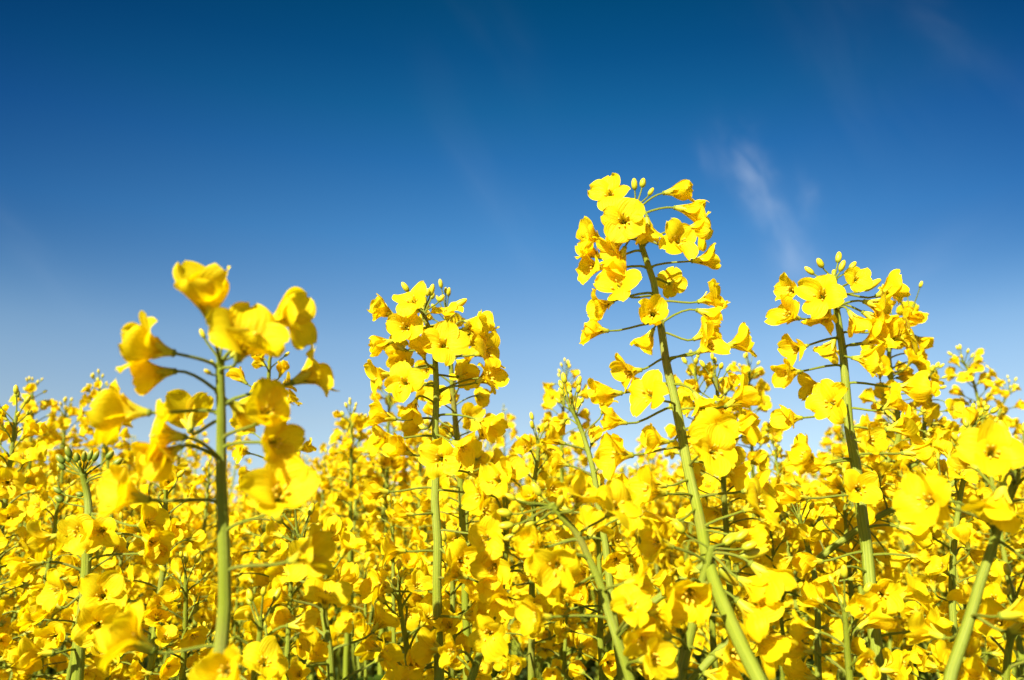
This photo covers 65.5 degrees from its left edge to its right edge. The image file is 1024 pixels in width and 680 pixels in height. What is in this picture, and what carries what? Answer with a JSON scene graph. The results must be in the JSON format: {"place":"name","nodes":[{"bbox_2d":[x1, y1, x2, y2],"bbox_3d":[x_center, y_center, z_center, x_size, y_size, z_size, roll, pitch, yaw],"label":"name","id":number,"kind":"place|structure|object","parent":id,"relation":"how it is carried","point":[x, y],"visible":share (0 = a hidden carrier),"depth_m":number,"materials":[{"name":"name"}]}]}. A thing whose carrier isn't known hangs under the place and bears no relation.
{"place":"outdoors","nodes":[
{"label":"outdoors","id":0,"kind":"place"},
{"bbox_2d":[0,0,1023,519],"label":"sky","id":1,"kind":"structure","parent":0,"point":[344,153],"materials":[{"name":"blue"}]},
{"label":"ground","id":2,"kind":"structure","parent":0,"visible":0},
{"bbox_2d":[8,376,57,679],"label":"rapeseed plant","id":3,"kind":"object","parent":2,"relation":"on","point":[31,388],"visible":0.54,"depth_m":0.98,"materials":[{"name":"yellow plant"}]},
{"bbox_2d":[0,466,66,679],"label":"rapeseed plant","id":4,"kind":"object","parent":2,"relation":"on","point":[8,530],"visible":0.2,"depth_m":0.76,"materials":[{"name":"yellow plant"}]},
{"bbox_2d":[1,619,65,679],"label":"rapeseed plant","id":5,"kind":"object","parent":2,"relation":"on","point":[36,666],"visible":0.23,"depth_m":0.59,"materials":[{"name":"yellow plant"}]},
{"bbox_2d":[0,498,67,648],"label":"rapeseed plant","id":6,"kind":"object","parent":2,"relation":"on","point":[3,570],"visible":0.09,"depth_m":0.89,"materials":[{"name":"yellow plant"}]},
{"bbox_2d":[0,413,81,625],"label":"rapeseed plant","id":7,"kind":"object","parent":2,"relation":"on","point":[70,434],"visible":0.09,"depth_m":1.20,"materials":[{"name":"yellow plant"}]},
{"bbox_2d":[0,466,86,679],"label":"rapeseed plant","id":8,"kind":"object","parent":2,"relation":"on","point":[36,506],"visible":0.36,"depth_m":0.67,"materials":[{"name":"yellow plant"}]},
{"bbox_2d":[34,397,93,675],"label":"rapeseed plant","id":9,"kind":"object","parent":2,"relation":"on","point":[63,422],"visible":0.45,"depth_m":1.04,"materials":[{"name":"yellow plant"}]},
{"bbox_2d":[0,385,133,679],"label":"rapeseed plant","id":10,"kind":"object","parent":2,"relation":"on","point":[13,513],"visible":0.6,"depth_m":0.54,"materials":[{"name":"yellow plant"}]},
{"bbox_2d":[12,512,151,679],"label":"rapeseed plant","id":11,"kind":"object","parent":2,"relation":"on","point":[120,671],"visible":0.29,"depth_m":0.69,"materials":[{"name":"yellow plant"}]},
{"bbox_2d":[4,446,174,679],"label":"rapeseed plant","id":12,"kind":"object","parent":2,"relation":"on","point":[102,597],"visible":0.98,"depth_m":0.41,"materials":[{"name":"yellow plant"}]},
{"bbox_2d":[71,369,140,677],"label":"rapeseed plant","id":13,"kind":"object","parent":2,"relation":"on","point":[85,428],"visible":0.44,"depth_m":1.00,"materials":[{"name":"yellow plant"}]},
{"bbox_2d":[68,435,159,529],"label":"rapeseed plant","id":14,"kind":"object","parent":2,"relation":"on","point":[131,471],"visible":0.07,"depth_m":1.43,"materials":[{"name":"yellow plant"}]},
{"bbox_2d":[41,427,196,639],"bbox_3d":[-0.532,0.755,1.019,0.276,1.353,0.226,4,-15,-14],"label":"rapeseed plant","id":15,"kind":"object","parent":2,"relation":"on","point":[177,489],"visible":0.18,"depth_m":1.16,"materials":[{"name":"yellow plant"}]},
{"bbox_2d":[92,487,189,622],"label":"rapeseed plant","id":16,"kind":"object","parent":2,"relation":"on","point":[99,570],"visible":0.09,"depth_m":1.10,"materials":[{"name":"yellow plant"}]},
{"bbox_2d":[90,463,209,679],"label":"rapeseed plant","id":17,"kind":"object","parent":2,"relation":"on","point":[171,666],"visible":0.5,"depth_m":0.53,"materials":[{"name":"yellow plant"}]},
{"bbox_2d":[128,551,217,679],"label":"rapeseed plant","id":18,"kind":"object","parent":2,"relation":"on","point":[168,593],"visible":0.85,"depth_m":0.49,"materials":[{"name":"yellow plant"}]},
{"bbox_2d":[123,514,241,672],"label":"rapeseed plant","id":19,"kind":"object","parent":2,"relation":"on","point":[209,567],"visible":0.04,"depth_m":1.28,"materials":[{"name":"yellow plant"}]},
{"bbox_2d":[154,486,236,679],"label":"rapeseed plant","id":20,"kind":"object","parent":2,"relation":"on","point":[177,512],"visible":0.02,"depth_m":1.36,"materials":[{"name":"yellow plant"}]},
{"bbox_2d":[183,455,232,650],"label":"rapeseed plant","id":21,"kind":"object","parent":2,"relation":"on","point":[229,473],"visible":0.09,"depth_m":2.28,"materials":[{"name":"yellow plant"}]},
{"bbox_2d":[130,456,287,679],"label":"rapeseed plant","id":22,"kind":"object","parent":2,"relation":"on","point":[187,512],"visible":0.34,"depth_m":0.84,"materials":[{"name":"yellow plant"}]},
{"bbox_2d":[168,423,251,625],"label":"rapeseed plant","id":23,"kind":"object","parent":2,"relation":"on","point":[195,464],"visible":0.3,"depth_m":1.61,"materials":[{"name":"yellow plant"}]},
{"bbox_2d":[84,260,336,679],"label":"rapeseed plant","id":24,"kind":"object","parent":2,"relation":"on","point":[285,476],"visible":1,"depth_m":0.28,"materials":[{"name":"yellow plant"}]},
{"bbox_2d":[197,491,282,673],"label":"rapeseed plant","id":25,"kind":"object","parent":2,"relation":"on","point":[249,541],"visible":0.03,"depth_m":1.68,"materials":[{"name":"yellow plant"}]},
{"bbox_2d":[200,536,304,674],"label":"rapeseed plant","id":26,"kind":"object","parent":2,"relation":"on","point":[235,630],"visible":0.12,"depth_m":1.11,"materials":[{"name":"yellow plant"}]},
{"bbox_2d":[186,506,326,679],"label":"rapeseed plant","id":27,"kind":"object","parent":2,"relation":"on","point":[297,670],"visible":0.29,"depth_m":0.61,"materials":[{"name":"yellow plant"}]},
{"bbox_2d":[208,587,320,679],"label":"rapeseed plant","id":28,"kind":"object","parent":2,"relation":"on","point":[265,657],"visible":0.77,"depth_m":0.36,"materials":[{"name":"yellow plant"}]},
{"bbox_2d":[231,534,310,670],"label":"rapeseed plant","id":29,"kind":"object","parent":2,"relation":"on","point":[299,596],"visible":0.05,"depth_m":1.24,"materials":[{"name":"yellow plant"}]},
{"bbox_2d":[225,352,320,642],"bbox_3d":[-0.172,0.647,0.535,0.159,1.318,0.238,2,-15,-8],"label":"rapeseed plant","id":30,"kind":"object","parent":2,"relation":"on","point":[246,578],"visible":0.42,"depth_m":0.61,"materials":[{"name":"yellow plant"}]},
{"bbox_2d":[229,499,331,672],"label":"rapeseed plant","id":31,"kind":"object","parent":2,"relation":"on","point":[240,512],"visible":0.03,"depth_m":1.39,"materials":[{"name":"yellow plant"}]},
{"bbox_2d":[234,449,374,679],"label":"rapeseed plant","id":32,"kind":"object","parent":2,"relation":"on","point":[250,513],"visible":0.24,"depth_m":1.22,"materials":[{"name":"yellow plant"}]},
{"bbox_2d":[258,503,403,679],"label":"rapeseed plant","id":33,"kind":"object","parent":2,"relation":"on","point":[322,592],"visible":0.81,"depth_m":0.39,"materials":[{"name":"yellow plant"}]},
{"bbox_2d":[268,428,397,679],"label":"rapeseed plant","id":34,"kind":"object","parent":2,"relation":"on","point":[356,507],"visible":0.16,"depth_m":1.08,"materials":[{"name":"yellow plant"}]},
{"bbox_2d":[311,463,361,679],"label":"rapeseed plant","id":35,"kind":"object","parent":2,"relation":"on","point":[350,671],"visible":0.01,"depth_m":1.90,"materials":[{"name":"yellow plant"}]},
{"bbox_2d":[318,398,383,679],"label":"rapeseed plant","id":36,"kind":"object","parent":2,"relation":"on","point":[356,421],"visible":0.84,"depth_m":0.88,"materials":[{"name":"yellow plant"}]},
{"bbox_2d":[301,454,401,679],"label":"rapeseed plant","id":37,"kind":"object","parent":2,"relation":"on","point":[338,656],"visible":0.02,"depth_m":1.70,"materials":[{"name":"yellow plant"}]},
{"bbox_2d":[313,415,391,679],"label":"rapeseed plant","id":38,"kind":"object","parent":2,"relation":"on","point":[335,460],"visible":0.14,"depth_m":1.50,"materials":[{"name":"yellow plant"}]},
{"bbox_2d":[334,480,422,678],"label":"rapeseed plant","id":39,"kind":"object","parent":2,"relation":"on","point":[355,662],"visible":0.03,"depth_m":1.55,"materials":[{"name":"yellow plant"}]},
{"bbox_2d":[328,535,433,679],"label":"rapeseed plant","id":40,"kind":"object","parent":2,"relation":"on","point":[356,601],"visible":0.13,"depth_m":1.12,"materials":[{"name":"yellow plant"}]},
{"bbox_2d":[355,382,415,679],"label":"rapeseed plant","id":41,"kind":"object","parent":2,"relation":"on","point":[390,402],"visible":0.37,"depth_m":0.94,"materials":[{"name":"yellow plant"}]},
{"bbox_2d":[359,482,431,674],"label":"rapeseed plant","id":42,"kind":"object","parent":2,"relation":"on","point":[408,520],"visible":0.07,"depth_m":1.41,"materials":[{"name":"yellow plant"}]},
{"bbox_2d":[352,559,454,679],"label":"rapeseed plant","id":43,"kind":"object","parent":2,"relation":"on","point":[367,648],"visible":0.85,"depth_m":0.44,"materials":[{"name":"yellow plant"}]},
{"bbox_2d":[359,420,473,642],"bbox_3d":[-0.094,0.725,0.797,0.175,1.299,0.234,10,-18,-33],"label":"rapeseed plant","id":44,"kind":"object","parent":2,"relation":"on","point":[403,475],"visible":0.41,"depth_m":0.91,"materials":[{"name":"yellow plant"}]},
{"bbox_2d":[375,415,457,665],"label":"rapeseed plant","id":45,"kind":"object","parent":2,"relation":"on","point":[394,424],"visible":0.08,"depth_m":1.31,"materials":[{"name":"yellow plant"}]},
{"bbox_2d":[330,541,508,679],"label":"rapeseed plant","id":46,"kind":"object","parent":2,"relation":"on","point":[342,624],"visible":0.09,"depth_m":0.75,"materials":[{"name":"yellow plant"}]},
{"bbox_2d":[359,281,509,679],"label":"rapeseed plant","id":47,"kind":"object","parent":2,"relation":"on","point":[446,341],"visible":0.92,"depth_m":0.45,"materials":[{"name":"yellow plant"}]},
{"bbox_2d":[410,279,502,679],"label":"rapeseed plant","id":48,"kind":"object","parent":2,"relation":"on","point":[448,430],"visible":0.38,"depth_m":0.59,"materials":[{"name":"yellow plant"}]},
{"bbox_2d":[402,527,510,679],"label":"rapeseed plant","id":49,"kind":"object","parent":2,"relation":"on","point":[486,666],"visible":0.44,"depth_m":0.45,"materials":[{"name":"yellow plant"}]},
{"bbox_2d":[352,476,597,679],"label":"rapeseed plant","id":50,"kind":"object","parent":2,"relation":"on","point":[556,670],"visible":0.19,"depth_m":0.63,"materials":[{"name":"yellow plant"}]},
{"bbox_2d":[443,441,516,678],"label":"rapeseed plant","id":51,"kind":"object","parent":2,"relation":"on","point":[489,453],"visible":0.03,"depth_m":1.12,"materials":[{"name":"yellow plant"}]},
{"bbox_2d":[411,455,553,679],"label":"rapeseed plant","id":52,"kind":"object","parent":2,"relation":"on","point":[490,570],"visible":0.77,"depth_m":0.38,"materials":[{"name":"yellow plant"}]},
{"bbox_2d":[449,404,559,672],"bbox_3d":[0.006,0.794,1.249,0.235,1.393,0.240,1,-15,-4],"label":"rapeseed plant","id":53,"kind":"object","parent":2,"relation":"on","point":[500,442],"visible":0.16,"depth_m":1.35,"materials":[{"name":"yellow plant"}]},
{"bbox_2d":[430,494,581,679],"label":"rapeseed plant","id":54,"kind":"object","parent":2,"relation":"on","point":[552,644],"visible":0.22,"depth_m":0.80,"materials":[{"name":"yellow plant"}]},
{"bbox_2d":[492,452,550,679],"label":"rapeseed plant","id":55,"kind":"object","parent":2,"relation":"on","point":[516,648],"visible":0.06,"depth_m":1.81,"materials":[{"name":"yellow plant"}]},
{"bbox_2d":[501,412,581,679],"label":"rapeseed plant","id":56,"kind":"object","parent":2,"relation":"on","point":[540,468],"visible":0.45,"depth_m":0.59,"materials":[{"name":"yellow plant"}]},
{"bbox_2d":[507,433,579,679],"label":"rapeseed plant","id":57,"kind":"object","parent":2,"relation":"on","point":[517,677],"visible":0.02,"depth_m":1.72,"materials":[{"name":"yellow plant"}]},
{"bbox_2d":[491,418,598,677],"bbox_3d":[0.029,0.828,1.403,0.240,1.405,0.235,6,-16,-23],"label":"rapeseed plant","id":58,"kind":"object","parent":2,"relation":"on","point":[582,455],"visible":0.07,"depth_m":1.53,"materials":[{"name":"yellow plant"}]},
{"bbox_2d":[531,358,595,659],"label":"rapeseed plant","id":59,"kind":"object","parent":2,"relation":"on","point":[551,394],"visible":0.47,"depth_m":0.86,"materials":[{"name":"yellow plant"}]},
{"bbox_2d":[497,469,684,679],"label":"rapeseed plant","id":60,"kind":"object","parent":2,"relation":"on","point":[631,602],"visible":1,"depth_m":0.33,"materials":[{"name":"yellow plant"}]},
{"bbox_2d":[527,457,655,679],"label":"rapeseed plant","id":61,"kind":"object","parent":2,"relation":"on","point":[615,580],"visible":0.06,"depth_m":1.03,"materials":[{"name":"yellow plant"}]},
{"bbox_2d":[572,464,632,679],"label":"rapeseed plant","id":62,"kind":"object","parent":2,"relation":"on","point":[595,554],"visible":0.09,"depth_m":1.65,"materials":[{"name":"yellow plant"}]},
{"bbox_2d":[569,467,638,679],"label":"rapeseed plant","id":63,"kind":"object","parent":2,"relation":"on","point":[592,592],"visible":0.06,"depth_m":1.34,"materials":[{"name":"yellow plant"}]},
{"bbox_2d":[553,503,657,679],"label":"rapeseed plant","id":64,"kind":"object","parent":2,"relation":"on","point":[583,638],"visible":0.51,"depth_m":0.49,"materials":[{"name":"yellow plant"}]},
{"bbox_2d":[541,373,671,679],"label":"rapeseed plant","id":65,"kind":"object","parent":2,"relation":"on","point":[615,564],"visible":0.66,"depth_m":0.48,"materials":[{"name":"yellow plant"}]},
{"bbox_2d":[573,516,685,664],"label":"rapeseed plant","id":66,"kind":"object","parent":2,"relation":"on","point":[674,641],"visible":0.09,"depth_m":1.15,"materials":[{"name":"yellow plant"}]},
{"bbox_2d":[561,506,726,679],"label":"rapeseed plant","id":67,"kind":"object","parent":2,"relation":"on","point":[699,641],"visible":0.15,"depth_m":0.83,"materials":[{"name":"yellow plant"}]},
{"bbox_2d":[601,454,710,654],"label":"rapeseed plant","id":68,"kind":"object","parent":2,"relation":"on","point":[676,507],"visible":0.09,"depth_m":1.51,"materials":[{"name":"yellow plant"}]},
{"bbox_2d":[603,498,723,679],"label":"rapeseed plant","id":69,"kind":"object","parent":2,"relation":"on","point":[668,553],"visible":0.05,"depth_m":1.55,"materials":[{"name":"yellow plant"}]},
{"bbox_2d":[623,424,713,679],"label":"rapeseed plant","id":70,"kind":"object","parent":2,"relation":"on","point":[652,506],"visible":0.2,"depth_m":1.38,"materials":[{"name":"yellow plant"}]},
{"bbox_2d":[575,173,782,679],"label":"rapeseed plant","id":71,"kind":"object","parent":2,"relation":"on","point":[713,432],"visible":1,"depth_m":0.42,"materials":[{"name":"yellow plant"}]},
{"bbox_2d":[662,452,738,656],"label":"rapeseed plant","id":72,"kind":"object","parent":2,"relation":"on","point":[681,500],"visible":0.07,"depth_m":1.51,"materials":[{"name":"yellow plant"}]},
{"bbox_2d":[663,350,750,668],"bbox_3d":[0.183,0.670,0.615,0.182,1.314,0.234,-10,-18,34],"label":"rapeseed plant","id":73,"kind":"object","parent":2,"relation":"on","point":[710,484],"visible":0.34,"depth_m":0.67,"materials":[{"name":"yellow plant"}]},
{"bbox_2d":[632,517,797,679],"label":"rapeseed plant","id":74,"kind":"object","parent":2,"relation":"on","point":[765,587],"visible":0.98,"depth_m":0.34,"materials":[{"name":"yellow plant"}]},
{"bbox_2d":[682,489,764,678],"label":"rapeseed plant","id":75,"kind":"object","parent":2,"relation":"on","point":[694,558],"visible":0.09,"depth_m":0.92,"materials":[{"name":"yellow plant"}]},
{"bbox_2d":[676,353,780,626],"bbox_3d":[0.167,0.649,0.484,0.180,1.288,0.183,8,-17,-28],"label":"rapeseed plant","id":76,"kind":"object","parent":2,"relation":"on","point":[723,385],"visible":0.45,"depth_m":0.58,"materials":[{"name":"yellow plant"}]},
{"bbox_2d":[679,544,828,679],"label":"rapeseed plant","id":77,"kind":"object","parent":2,"relation":"on","point":[786,634],"visible":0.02,"depth_m":1.24,"materials":[{"name":"yellow plant"}]},
{"bbox_2d":[718,352,794,673],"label":"rapeseed plant","id":78,"kind":"object","parent":2,"relation":"on","point":[761,386],"visible":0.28,"depth_m":0.84,"materials":[{"name":"yellow plant"}]},
{"bbox_2d":[565,362,964,679],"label":"rapeseed plant","id":79,"kind":"object","parent":2,"relation":"on","point":[955,407],"visible":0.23,"depth_m":0.70,"materials":[{"name":"yellow plant"}]},
{"bbox_2d":[709,434,898,676],"bbox_3d":[0.291,0.694,0.600,0.234,1.261,0.262,-4,-15,14],"label":"rapeseed plant","id":80,"kind":"object","parent":2,"relation":"on","point":[889,536],"visible":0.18,"depth_m":0.78,"materials":[{"name":"yellow plant"}]},
{"bbox_2d":[750,486,865,679],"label":"rapeseed plant","id":81,"kind":"object","parent":2,"relation":"on","point":[832,626],"visible":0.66,"depth_m":0.48,"materials":[{"name":"yellow plant"}]},
{"bbox_2d":[803,420,861,635],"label":"rapeseed plant","id":82,"kind":"object","parent":2,"relation":"on","point":[814,475],"visible":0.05,"depth_m":1.51,"materials":[{"name":"yellow plant"}]},
{"bbox_2d":[775,420,895,679],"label":"rapeseed plant","id":83,"kind":"object","parent":2,"relation":"on","point":[837,430],"visible":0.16,"depth_m":1.03,"materials":[{"name":"yellow plant"}]},
{"bbox_2d":[741,281,943,679],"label":"rapeseed plant","id":84,"kind":"object","parent":2,"relation":"on","point":[914,315],"visible":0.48,"depth_m":0.63,"materials":[{"name":"yellow plant"}]},
{"bbox_2d":[782,564,907,679],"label":"rapeseed plant","id":85,"kind":"object","parent":2,"relation":"on","point":[794,667],"visible":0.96,"depth_m":0.37,"materials":[{"name":"yellow plant"}]},
{"bbox_2d":[687,403,1004,679],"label":"rapeseed plant","id":86,"kind":"object","parent":2,"relation":"on","point":[970,414],"visible":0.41,"depth_m":0.56,"materials":[{"name":"yellow plant"}]},
{"bbox_2d":[783,535,908,679],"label":"rapeseed plant","id":87,"kind":"object","parent":2,"relation":"on","point":[788,604],"visible":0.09,"depth_m":1.09,"materials":[{"name":"yellow plant"}]},
{"bbox_2d":[764,252,953,679],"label":"rapeseed plant","id":88,"kind":"object","parent":2,"relation":"on","point":[823,296],"visible":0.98,"depth_m":0.44,"materials":[{"name":"yellow plant"}]},
{"bbox_2d":[734,467,1003,679],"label":"rapeseed plant","id":89,"kind":"object","parent":2,"relation":"on","point":[779,545],"visible":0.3,"depth_m":0.59,"materials":[{"name":"yellow plant"}]},
{"bbox_2d":[875,400,941,679],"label":"rapeseed plant","id":90,"kind":"object","parent":2,"relation":"on","point":[920,673],"visible":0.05,"depth_m":1.42,"materials":[{"name":"yellow plant"}]},
{"bbox_2d":[872,459,965,642],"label":"rapeseed plant","id":91,"kind":"object","parent":2,"relation":"on","point":[943,591],"visible":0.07,"depth_m":1.21,"materials":[{"name":"yellow plant"}]},
{"bbox_2d":[878,465,1001,679],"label":"rapeseed plant","id":92,"kind":"object","parent":2,"relation":"on","point":[918,569],"visible":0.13,"depth_m":1.27,"materials":[{"name":"yellow plant"}]},
{"bbox_2d":[873,400,1023,678],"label":"rapeseed plant","id":93,"kind":"object","parent":2,"relation":"on","point":[903,536],"visible":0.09,"depth_m":0.89,"materials":[{"name":"yellow plant"}]},
{"bbox_2d":[887,417,1016,679],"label":"rapeseed plant","id":94,"kind":"object","parent":2,"relation":"on","point":[918,656],"visible":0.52,"depth_m":0.49,"materials":[{"name":"yellow plant"}]},
{"bbox_2d":[892,419,1023,679],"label":"rapeseed plant","id":95,"kind":"object","parent":2,"relation":"on","point":[989,447],"visible":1,"depth_m":0.32,"materials":[{"name":"yellow plant"}]},
{"bbox_2d":[895,514,1022,678],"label":"rapeseed plant","id":96,"kind":"object","parent":2,"relation":"on","point":[960,574],"visible":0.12,"depth_m":1.07,"materials":[{"name":"yellow plant"}]},
{"bbox_2d":[931,563,1023,679],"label":"rapeseed plant","id":97,"kind":"object","parent":2,"relation":"on","point":[974,666],"visible":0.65,"depth_m":0.36,"materials":[{"name":"yellow plant"}]},
{"bbox_2d":[945,344,1023,669],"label":"rapeseed plant","id":98,"kind":"object","parent":2,"relation":"on","point":[985,378],"visible":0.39,"depth_m":0.92,"materials":[{"name":"yellow plant"}]},
{"bbox_2d":[957,401,1023,679],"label":"rapeseed plant","id":99,"kind":"object","parent":2,"relation":"on","point":[977,538],"visible":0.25,"depth_m":0.73,"materials":[{"name":"yellow plant"}]},
{"bbox_2d":[972,375,1023,658],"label":"rapeseed plant","id":100,"kind":"object","parent":2,"relation":"on","point":[1014,422],"visible":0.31,"depth_m":1.01,"materials":[{"name":"yellow plant"}]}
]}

